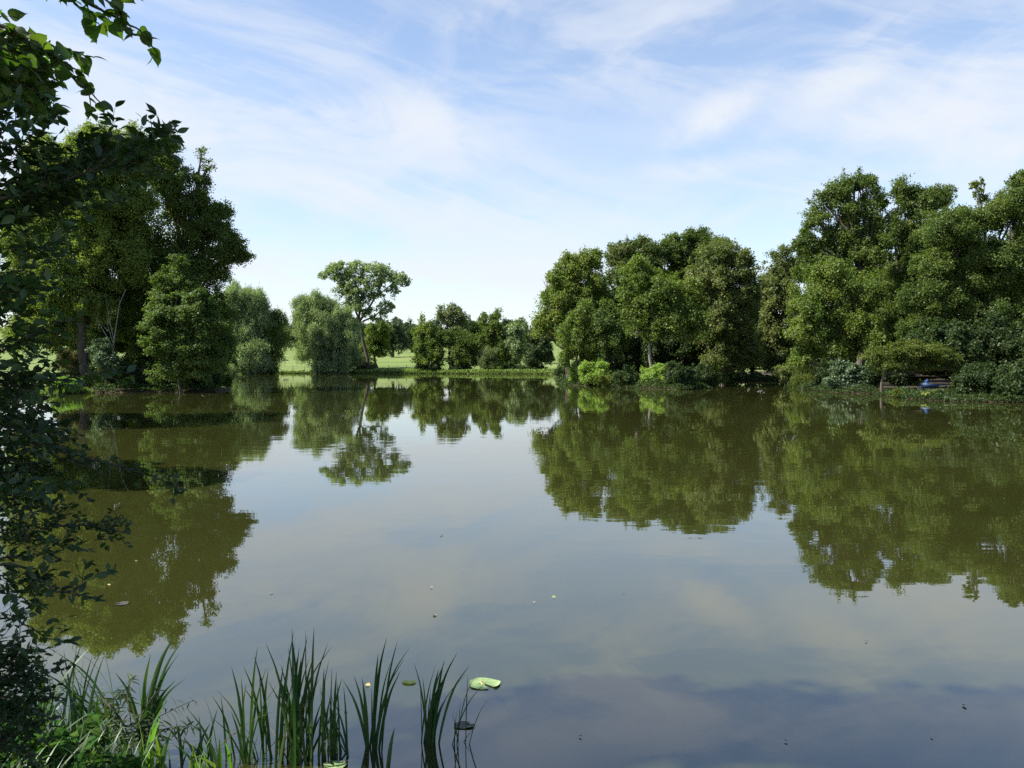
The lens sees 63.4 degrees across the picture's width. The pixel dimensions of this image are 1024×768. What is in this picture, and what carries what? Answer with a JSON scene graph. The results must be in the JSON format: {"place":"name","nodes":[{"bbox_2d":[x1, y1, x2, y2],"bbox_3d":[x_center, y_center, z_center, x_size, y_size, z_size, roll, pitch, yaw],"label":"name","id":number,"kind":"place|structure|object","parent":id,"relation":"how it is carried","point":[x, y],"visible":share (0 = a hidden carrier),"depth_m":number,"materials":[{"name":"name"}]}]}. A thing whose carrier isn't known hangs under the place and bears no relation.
{"place":"outdoors","nodes":[
{"label":"outdoors","id":0,"kind":"place"},
{"bbox_2d":[0,373,1023,767],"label":"water","id":1,"kind":"structure","parent":0,"point":[808,579],"depth_m":10.05,"materials":[{"name":"liquid"}]},
{"bbox_2d":[31,687,99,732],"bbox_3d":[-2.791,2.089,4.924,0.726,0.817,0.601,0,2,0],"label":"reed clump","id":2,"kind":"object","parent":1,"relation":"in","point":[97,710],"visible":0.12,"depth_m":4.96,"materials":[{"name":"green plant"}]},
{"bbox_2d":[3,641,133,751],"bbox_3d":[-2.913,2.065,5.374,1.141,0.850,0.624,0,2,-16],"label":"reed clump","id":3,"kind":"object","parent":1,"relation":"in","point":[76,710],"visible":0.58,"depth_m":5.36,"materials":[{"name":"green plant"}]},
{"bbox_2d":[103,703,171,767],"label":"young iris","id":4,"kind":"object","parent":1,"relation":"in","point":[149,761],"visible":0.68,"depth_m":4.79,"materials":[{"name":"green plant"}]},
{"bbox_2d":[116,635,185,741],"bbox_3d":[-2.272,2.010,5.252,0.468,0.772,0.222,0,2,-7],"label":"iris clump","id":5,"kind":"object","parent":1,"relation":"in","point":[157,702],"visible":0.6,"depth_m":5.26,"materials":[{"name":"green plant"}]},
{"bbox_2d":[172,699,217,767],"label":"iris clump","id":6,"kind":"object","parent":1,"relation":"in","point":[211,753],"visible":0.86,"depth_m":5.05,"materials":[{"name":"green plant"}]},
{"bbox_2d":[179,732,232,767],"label":"young iris","id":7,"kind":"object","parent":1,"relation":"in","point":[193,765],"visible":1,"depth_m":4.88,"materials":[{"name":"green plant"}]},
{"bbox_2d":[214,646,274,767],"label":"iris clump","id":8,"kind":"object","parent":1,"relation":"in","point":[263,721],"visible":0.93,"depth_m":5.17,"materials":[{"name":"green plant"}]},
{"bbox_2d":[266,630,329,767],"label":"iris clump","id":9,"kind":"object","parent":1,"relation":"in","point":[294,727],"visible":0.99,"depth_m":5.13,"materials":[{"name":"green plant"}]},
{"bbox_2d":[307,661,348,759],"bbox_3d":[-1.143,2.175,5.303,0.338,0.859,0.213,0,2,0],"label":"iris clump","id":10,"kind":"object","parent":1,"relation":"in","point":[330,745],"visible":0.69,"depth_m":5.29,"materials":[{"name":"green plant"}]},
{"bbox_2d":[308,672,348,763],"bbox_3d":[-1.170,2.176,5.215,0.331,0.861,0.165,-1,2,-24],"label":"iris clump","id":11,"kind":"object","parent":1,"relation":"in","point":[334,737],"visible":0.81,"depth_m":5.23,"materials":[{"name":"green plant"}]},
{"bbox_2d":[323,761,345,767],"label":"lily pad","id":12,"kind":"object","parent":1,"relation":"on","point":[339,764],"visible":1,"depth_m":5.12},
{"bbox_2d":[344,638,409,752],"bbox_3d":[-0.873,2.100,5.326,0.488,1.008,0.140,0,2,9],"label":"iris clump","id":13,"kind":"object","parent":1,"relation":"in","point":[374,734],"visible":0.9,"depth_m":5.33,"materials":[{"name":"green plant"}]},
{"bbox_2d":[386,728,394,767],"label":"iris clump","id":14,"kind":"object","parent":1,"relation":"in","point":[388,762],"visible":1,"depth_m":5.09,"materials":[{"name":"green plant"}]},
{"bbox_2d":[414,655,468,746],"bbox_3d":[-0.453,2.164,5.428,0.366,0.875,0.206,0,2,0],"label":"iris clump","id":15,"kind":"object","parent":1,"relation":"in","point":[431,723],"visible":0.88,"depth_m":5.40,"materials":[{"name":"green plant"}]},
{"bbox_2d":[452,678,487,744],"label":"sedge tuft","id":16,"kind":"object","parent":1,"relation":"in","point":[456,733],"visible":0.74,"depth_m":5.40,"materials":[{"name":"green plant"}]},
{"bbox_2d":[469,677,499,688],"bbox_3d":[-0.210,2.313,6.418,0.241,0.012,0.231,0,2,0],"label":"lily pad","id":17,"kind":"object","parent":1,"relation":"on","point":[475,683],"visible":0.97,"depth_m":6.43,"materials":[{"name":"plant"}]},
{"bbox_2d":[0,328,1023,761],"bbox_3d":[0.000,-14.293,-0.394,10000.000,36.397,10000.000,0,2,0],"label":"ground","id":18,"kind":"structure","parent":0,"point":[402,360],"depth_m":181.74,"materials":[{"name":"plant"}]},
{"bbox_2d":[0,704,39,767],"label":"nettle patch","id":19,"kind":"object","parent":18,"relation":"on","point":[27,731],"visible":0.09,"depth_m":4.51,"materials":[{"name":"green plant"}]},
{"bbox_2d":[0,723,68,767],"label":"nettle patch","id":20,"kind":"object","parent":18,"relation":"on","point":[56,751],"visible":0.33,"depth_m":4.33,"materials":[{"name":"green plant"}]},
{"bbox_2d":[39,386,94,395],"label":"waterside undergrowth","id":21,"kind":"object","parent":18,"relation":"on","point":[47,393],"visible":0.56,"depth_m":62.08,"materials":[{"name":"green plant"}]},
{"bbox_2d":[52,375,82,393],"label":"bush","id":22,"kind":"object","parent":18,"relation":"on","point":[69,387],"visible":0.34,"depth_m":63.57,"materials":[{"name":"green plant"}]},
{"bbox_2d":[50,347,93,378],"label":"sallow bush","id":23,"kind":"object","parent":18,"relation":"on","point":[73,357],"visible":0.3,"depth_m":72.34,"materials":[{"name":"green plant"}]},
{"bbox_2d":[32,712,114,761],"bbox_3d":[-2.578,2.197,4.767,0.592,0.665,0.335,0,2,0],"label":"nettle patch","id":24,"kind":"object","parent":18,"relation":"on","point":[96,723],"visible":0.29,"depth_m":4.73,"materials":[{"name":"green plant"}]},
{"bbox_2d":[0,0,161,130],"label":"lime tree","id":25,"kind":"object","parent":18,"relation":"on","point":[26,64],"visible":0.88,"depth_m":3.97,"materials":[{"name":"green plant"}]},
{"bbox_2d":[53,728,109,767],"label":"nettle patch","id":26,"kind":"object","parent":18,"relation":"on","point":[68,745],"visible":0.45,"depth_m":4.44,"materials":[{"name":"green plant"}]},
{"bbox_2d":[0,118,165,386],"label":"lime tree","id":27,"kind":"object","parent":18,"relation":"on","point":[88,283],"visible":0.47,"depth_m":68.34,"materials":[{"name":"green plant"}]},
{"bbox_2d":[0,698,170,767],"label":"bank grass","id":28,"kind":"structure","parent":18,"relation":"on","point":[82,747],"depth_m":4.40,"materials":[{"name":"green plant"}]},
{"bbox_2d":[0,396,187,767],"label":"hawthorn shrub","id":29,"kind":"object","parent":18,"relation":"on","point":[15,702],"visible":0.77,"depth_m":3.82,"materials":[{"name":"green plant"}]},
{"bbox_2d":[0,84,188,668],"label":"cherry plum shrub","id":30,"kind":"object","parent":18,"relation":"on","point":[137,148],"visible":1,"depth_m":3.27,"materials":[{"name":"green plant"}]},
{"bbox_2d":[85,337,119,388],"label":"privet bush","id":31,"kind":"object","parent":18,"relation":"on","point":[101,356],"visible":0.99,"depth_m":65.51,"materials":[{"name":"green plant"}]},
{"bbox_2d":[80,363,129,387],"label":"bramble bush","id":32,"kind":"object","parent":18,"relation":"on","point":[98,369],"visible":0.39,"depth_m":67.94,"materials":[{"name":"green plant"}]},
{"bbox_2d":[71,750,147,767],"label":"nettle patch","id":33,"kind":"object","parent":18,"relation":"on","point":[128,761],"visible":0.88,"depth_m":4.21,"materials":[{"name":"green plant"}]},
{"bbox_2d":[94,290,125,367],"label":"leafless sapling","id":34,"kind":"object","parent":18,"relation":"on","point":[110,325],"visible":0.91,"depth_m":68.38,"materials":[{"name":"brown wood"}]},
{"bbox_2d":[106,359,153,387],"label":"dogwood shrub","id":35,"kind":"object","parent":18,"relation":"on","point":[138,375],"visible":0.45,"depth_m":68.16,"materials":[{"name":"green plant"}]},
{"bbox_2d":[91,672,201,757],"bbox_3d":[-2.221,2.043,5.051,0.693,0.540,0.360,0,2,0],"label":"willowherb","id":36,"kind":"object","parent":18,"relation":"on","point":[106,714],"visible":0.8,"depth_m":5.04,"materials":[{"name":"green plant"}]},
{"bbox_2d":[67,277,239,370],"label":"ash tree","id":37,"kind":"object","parent":18,"relation":"on","point":[149,360],"visible":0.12,"depth_m":82.07,"materials":[{"name":"green plant"}]},
{"bbox_2d":[93,377,218,392],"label":"waterside undergrowth","id":38,"kind":"object","parent":18,"relation":"on","point":[157,384],"visible":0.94,"depth_m":66.17,"materials":[{"name":"green plant"}]},
{"bbox_2d":[108,127,256,364],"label":"oak tree","id":39,"kind":"object","parent":18,"relation":"on","point":[197,215],"visible":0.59,"depth_m":72.81,"materials":[{"name":"green plant"}]},
{"bbox_2d":[133,253,233,392],"bbox_3d":[-25.601,-4.525,65.597,7.597,11.534,5.957,0,2,0],"label":"hornbeam tree","id":40,"kind":"object","parent":18,"relation":"on","point":[182,338],"visible":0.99,"depth_m":64.54,"materials":[{"name":"green plant"}]},
{"bbox_2d":[147,370,222,387],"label":"elder shrub","id":41,"kind":"object","parent":18,"relation":"on","point":[216,377],"visible":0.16,"depth_m":68.43,"materials":[{"name":"green plant"}]},
{"bbox_2d":[212,359,235,388],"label":"hazel shrub","id":42,"kind":"object","parent":18,"relation":"on","point":[227,380],"visible":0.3,"depth_m":72.65,"materials":[{"name":"green plant"}]},
{"bbox_2d":[219,279,277,373],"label":"willow tree","id":43,"kind":"object","parent":18,"relation":"on","point":[250,305],"visible":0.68,"depth_m":155.93,"materials":[{"name":"green plant"}]},
{"bbox_2d":[260,305,292,373],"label":"willow tree","id":44,"kind":"object","parent":18,"relation":"on","point":[278,336],"visible":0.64,"depth_m":159.42,"materials":[{"name":"green plant"}]},
{"bbox_2d":[285,329,299,349],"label":"hedgerow tree","id":45,"kind":"object","parent":18,"relation":"on","point":[291,341],"visible":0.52,"depth_m":329.23,"materials":[{"name":"green plant"}]},
{"bbox_2d":[288,287,366,373],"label":"willow tree","id":46,"kind":"object","parent":18,"relation":"on","point":[320,321],"visible":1,"depth_m":163.78,"materials":[{"name":"green plant"}]},
{"bbox_2d":[317,259,412,363],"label":"poplar tree","id":47,"kind":"object","parent":18,"relation":"on","point":[356,302],"visible":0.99,"depth_m":170.65,"materials":[{"name":"green plant"}]},
{"bbox_2d":[355,360,376,368],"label":"bramble bush","id":48,"kind":"object","parent":18,"relation":"on","point":[366,365],"visible":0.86,"depth_m":166.94,"materials":[{"name":"green plant"}]},
{"bbox_2d":[358,320,393,367],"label":"alder tree","id":49,"kind":"object","parent":18,"relation":"on","point":[377,343],"visible":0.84,"depth_m":182.24,"materials":[{"name":"green plant"}]},
{"bbox_2d":[352,368,418,372],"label":"bank grass","id":50,"kind":"structure","parent":18,"relation":"on","point":[403,370],"depth_m":165.74,"materials":[{"name":"plant"}]},
{"bbox_2d":[383,320,409,356],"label":"park oak","id":51,"kind":"object","parent":18,"relation":"on","point":[398,338],"visible":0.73,"depth_m":253.34,"materials":[{"name":"green plant"}]},
{"bbox_2d":[241,369,553,373],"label":"bank edge growth","id":52,"kind":"object","parent":18,"relation":"on","point":[458,372],"visible":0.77,"depth_m":164.51,"materials":[{"name":"green plant"}]},
{"bbox_2d":[390,316,412,331],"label":"distant tree","id":53,"kind":"object","parent":18,"relation":"on","point":[405,327],"visible":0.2,"depth_m":517.95,"materials":[{"name":"green plant"}]},
{"bbox_2d":[409,312,446,370],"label":"sycamore tree","id":54,"kind":"object","parent":18,"relation":"on","point":[429,344],"visible":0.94,"depth_m":166.91,"materials":[{"name":"green plant"}]},
{"bbox_2d":[414,361,443,371],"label":"waterside scrub","id":55,"kind":"object","parent":18,"relation":"on","point":[432,367],"visible":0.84,"depth_m":166.05,"materials":[{"name":"green plant"}]},
{"bbox_2d":[430,302,470,368],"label":"false acacia","id":56,"kind":"object","parent":18,"relation":"on","point":[443,317],"visible":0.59,"depth_m":174.02,"materials":[{"name":"green plant"}]},
{"bbox_2d":[441,325,477,366],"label":"holly tree","id":57,"kind":"object","parent":18,"relation":"on","point":[461,349],"visible":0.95,"depth_m":166.83,"materials":[{"name":"green plant"}]},
{"bbox_2d":[448,361,472,369],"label":"waterside scrub","id":58,"kind":"object","parent":18,"relation":"on","point":[453,366],"visible":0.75,"depth_m":166.34,"materials":[{"name":"green plant"}]},
{"bbox_2d":[475,344,498,368],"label":"young willow","id":59,"kind":"object","parent":18,"relation":"on","point":[484,356],"visible":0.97,"depth_m":166.05,"materials":[{"name":"green plant"}]},
{"bbox_2d":[420,368,556,372],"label":"bank grass","id":60,"kind":"structure","parent":18,"relation":"on","point":[494,370],"depth_m":164.81,"materials":[{"name":"plant"}]},
{"bbox_2d":[469,306,510,367],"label":"grey poplar","id":61,"kind":"object","parent":18,"relation":"on","point":[485,332],"visible":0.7,"depth_m":174.09,"materials":[{"name":"green plant"}]},
{"bbox_2d":[482,361,506,369],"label":"waterside scrub","id":62,"kind":"object","parent":18,"relation":"on","point":[497,365],"visible":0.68,"depth_m":165.99,"materials":[{"name":"green plant"}]},
{"bbox_2d":[499,320,526,365],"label":"field maple","id":63,"kind":"object","parent":18,"relation":"on","point":[514,342],"visible":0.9,"depth_m":173.02,"materials":[{"name":"green plant"}]},
{"bbox_2d":[504,361,526,369],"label":"waterside scrub","id":64,"kind":"object","parent":18,"relation":"on","point":[511,365],"visible":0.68,"depth_m":166.33,"materials":[{"name":"green plant"}]},
{"bbox_2d":[519,325,555,367],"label":"thorn tree","id":65,"kind":"object","parent":18,"relation":"on","point":[539,352],"visible":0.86,"depth_m":165.95,"materials":[{"name":"green plant"}]},
{"bbox_2d":[527,244,615,378],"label":"lime tree","id":66,"kind":"object","parent":18,"relation":"on","point":[563,291],"visible":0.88,"depth_m":91.07,"materials":[{"name":"green plant"}]},
{"bbox_2d":[554,297,600,378],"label":"hazel tree","id":67,"kind":"object","parent":18,"relation":"on","point":[574,340],"visible":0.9,"depth_m":84.84,"materials":[{"name":"green plant"}]},
{"bbox_2d":[567,357,587,382],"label":"laurel bush","id":68,"kind":"object","parent":18,"relation":"on","point":[573,373],"visible":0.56,"depth_m":86.30,"materials":[{"name":"green plant"}]},
{"bbox_2d":[577,357,612,385],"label":"laurel bush","id":69,"kind":"object","parent":18,"relation":"on","point":[590,371],"visible":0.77,"depth_m":83.16,"materials":[{"name":"green plant"}]},
{"bbox_2d":[593,373,615,386],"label":"willow scrub","id":70,"kind":"object","parent":18,"relation":"on","point":[603,380],"visible":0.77,"depth_m":80.32,"materials":[{"name":"green plant"}]},
{"bbox_2d":[584,296,632,367],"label":"alder tree","id":71,"kind":"object","parent":18,"relation":"on","point":[610,343],"visible":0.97,"depth_m":84.13,"materials":[{"name":"green plant"}]},
{"bbox_2d":[612,364,641,386],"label":"yew bush","id":72,"kind":"object","parent":18,"relation":"on","point":[624,376],"visible":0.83,"depth_m":77.54,"materials":[{"name":"green plant"}]},
{"bbox_2d":[554,374,716,389],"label":"waterside undergrowth","id":73,"kind":"object","parent":18,"relation":"on","point":[562,379],"visible":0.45,"depth_m":75.44,"materials":[{"name":"green plant"}]},
{"bbox_2d":[603,234,668,373],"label":"horse chestnut","id":74,"kind":"object","parent":18,"relation":"on","point":[618,254],"visible":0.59,"depth_m":97.50,"materials":[{"name":"green plant"}]},
{"bbox_2d":[639,362,666,385],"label":"laurel bush","id":75,"kind":"object","parent":18,"relation":"on","point":[655,370],"visible":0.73,"depth_m":76.07,"materials":[{"name":"green plant"}]},
{"bbox_2d":[577,333,736,382],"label":"bush","id":76,"kind":"object","parent":18,"relation":"on","point":[668,349],"visible":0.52,"depth_m":91.67,"materials":[{"name":"green plant"}]},
{"bbox_2d":[614,251,709,366],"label":"birch tree","id":77,"kind":"object","parent":18,"relation":"on","point":[649,301],"visible":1,"depth_m":80.64,"materials":[{"name":"green plant"}]},
{"bbox_2d":[602,267,738,373],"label":"sycamore tree","id":78,"kind":"object","parent":18,"relation":"on","point":[617,302],"visible":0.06,"depth_m":103.83,"materials":[{"name":"green plant"}]},
{"bbox_2d":[660,360,701,387],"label":"yew bush","id":79,"kind":"object","parent":18,"relation":"on","point":[674,372],"visible":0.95,"depth_m":73.59,"materials":[{"name":"green plant"}]},
{"bbox_2d":[656,225,717,279],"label":"oak tree","id":80,"kind":"object","parent":18,"relation":"on","point":[678,250],"visible":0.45,"depth_m":98.80,"materials":[{"name":"green plant"}]},
{"bbox_2d":[692,361,722,386],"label":"yew bush","id":81,"kind":"object","parent":18,"relation":"on","point":[708,375],"visible":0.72,"depth_m":77.09,"materials":[{"name":"green plant"}]},
{"bbox_2d":[714,366,729,384],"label":"weeping spray","id":82,"kind":"object","parent":18,"relation":"on","point":[723,381],"visible":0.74,"depth_m":84.91,"materials":[{"name":"green plant"}]},
{"bbox_2d":[680,233,773,384],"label":"maple tree","id":83,"kind":"object","parent":18,"relation":"on","point":[732,318],"visible":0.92,"depth_m":86.62,"materials":[{"name":"green plant"}]},
{"bbox_2d":[718,369,816,386],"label":"waterside undergrowth","id":84,"kind":"object","parent":18,"relation":"on","point":[753,376],"visible":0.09,"depth_m":100.92,"materials":[{"name":"green plant"}]},
{"bbox_2d":[744,297,795,374],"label":"yew tree","id":85,"kind":"object","parent":18,"relation":"on","point":[767,343],"visible":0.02,"depth_m":112.73,"materials":[{"name":"green plant"}]},
{"bbox_2d":[753,244,804,373],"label":"ash tree","id":86,"kind":"object","parent":18,"relation":"on","point":[777,297],"visible":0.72,"depth_m":104.83,"materials":[{"name":"green plant"}]},
{"bbox_2d":[772,364,792,385],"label":"sallow bush","id":87,"kind":"object","parent":18,"relation":"on","point":[782,373],"visible":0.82,"depth_m":83.15,"materials":[{"name":"green plant"}]},
{"bbox_2d":[787,363,816,387],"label":"weeping shrub","id":88,"kind":"object","parent":18,"relation":"on","point":[799,377],"visible":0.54,"depth_m":77.66,"materials":[{"name":"green plant"}]},
{"bbox_2d":[794,356,845,383],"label":"yew bush","id":89,"kind":"object","parent":18,"relation":"on","point":[819,373],"visible":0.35,"depth_m":80.97,"materials":[{"name":"green plant"}]},
{"bbox_2d":[626,383,1015,400],"bbox_3d":[23.996,0.244,66.175,10.404,0.763,34.172,-1,2,-33],"label":"woodland fringe","id":90,"kind":"object","parent":18,"relation":"on","point":[658,384],"visible":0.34,"depth_m":53.18,"materials":[{"name":"green plant"}]},
{"bbox_2d":[778,256,891,375],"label":"field maple","id":91,"kind":"object","parent":18,"relation":"on","point":[836,330],"visible":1,"depth_m":72.18,"materials":[{"name":"green plant"}]},
{"bbox_2d":[788,166,897,365],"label":"oak tree","id":92,"kind":"object","parent":18,"relation":"on","point":[845,241],"visible":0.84,"depth_m":78.98,"materials":[{"name":"green plant"}]},
{"bbox_2d":[821,358,879,388],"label":"laurel shrub","id":93,"kind":"object","parent":18,"relation":"on","point":[853,374],"visible":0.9,"depth_m":66.19,"materials":[{"name":"green plant"}]},
{"bbox_2d":[862,360,944,388],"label":"yew bush","id":94,"kind":"object","parent":18,"relation":"on","point":[874,376],"visible":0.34,"depth_m":65.55,"materials":[{"name":"green plant"}]},
{"bbox_2d":[788,234,1018,377],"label":"lime tree","id":95,"kind":"object","parent":18,"relation":"on","point":[879,267],"visible":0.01,"depth_m":97.12,"materials":[{"name":"green plant"}]},
{"bbox_2d":[791,380,1023,401],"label":"waterside undergrowth","id":96,"kind":"object","parent":18,"relation":"on","point":[810,384],"visible":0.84,"depth_m":55.69,"materials":[{"name":"green plant"}]},
{"bbox_2d":[857,338,966,391],"bbox_3d":[29.674,-1.166,61.393,8.334,4.546,3.547,0,2,0],"label":"hawthorn tree","id":97,"kind":"object","parent":18,"relation":"on","point":[928,357],"visible":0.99,"depth_m":61.12,"materials":[{"name":"green plant"}]},
{"bbox_2d":[872,172,958,361],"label":"oak tree","id":98,"kind":"object","parent":18,"relation":"on","point":[912,200],"visible":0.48,"depth_m":82.72,"materials":[{"name":"green plant"}]},
{"bbox_2d":[878,308,1023,385],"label":"holly tree","id":99,"kind":"object","parent":18,"relation":"on","point":[995,342],"visible":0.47,"depth_m":63.85,"materials":[{"name":"green plant"}]},
{"bbox_2d":[890,186,1023,344],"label":"alder tree","id":100,"kind":"object","parent":18,"relation":"on","point":[968,268],"visible":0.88,"depth_m":66.62,"materials":[{"name":"green plant"}]},
{"bbox_2d":[941,359,1005,396],"bbox_3d":[29.735,-0.221,52.719,4.779,2.782,3.297,0,2,0],"label":"rhododendron","id":101,"kind":"object","parent":18,"relation":"on","point":[971,378],"visible":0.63,"depth_m":52.11,"materials":[{"name":"green plant"}]},
{"bbox_2d":[968,176,991,238],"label":"ash sapling","id":102,"kind":"object","parent":18,"relation":"on","point":[979,195],"visible":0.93,"depth_m":71.42,"materials":[{"name":"green plant"}]},
{"bbox_2d":[989,357,1023,398],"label":"rhododendron","id":103,"kind":"object","parent":18,"relation":"on","point":[1010,382],"visible":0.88,"depth_m":50.49,"materials":[{"name":"green plant"}]},
{"bbox_2d":[1001,168,1023,297],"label":"oak tree","id":104,"kind":"object","parent":18,"relation":"on","point":[1017,181],"visible":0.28,"depth_m":69.42,"materials":[{"name":"green plant"}]},
{"bbox_2d":[0,0,1023,329],"label":"sky","id":105,"kind":"structure","parent":0,"point":[462,147],"materials":[{"name":"blue"}]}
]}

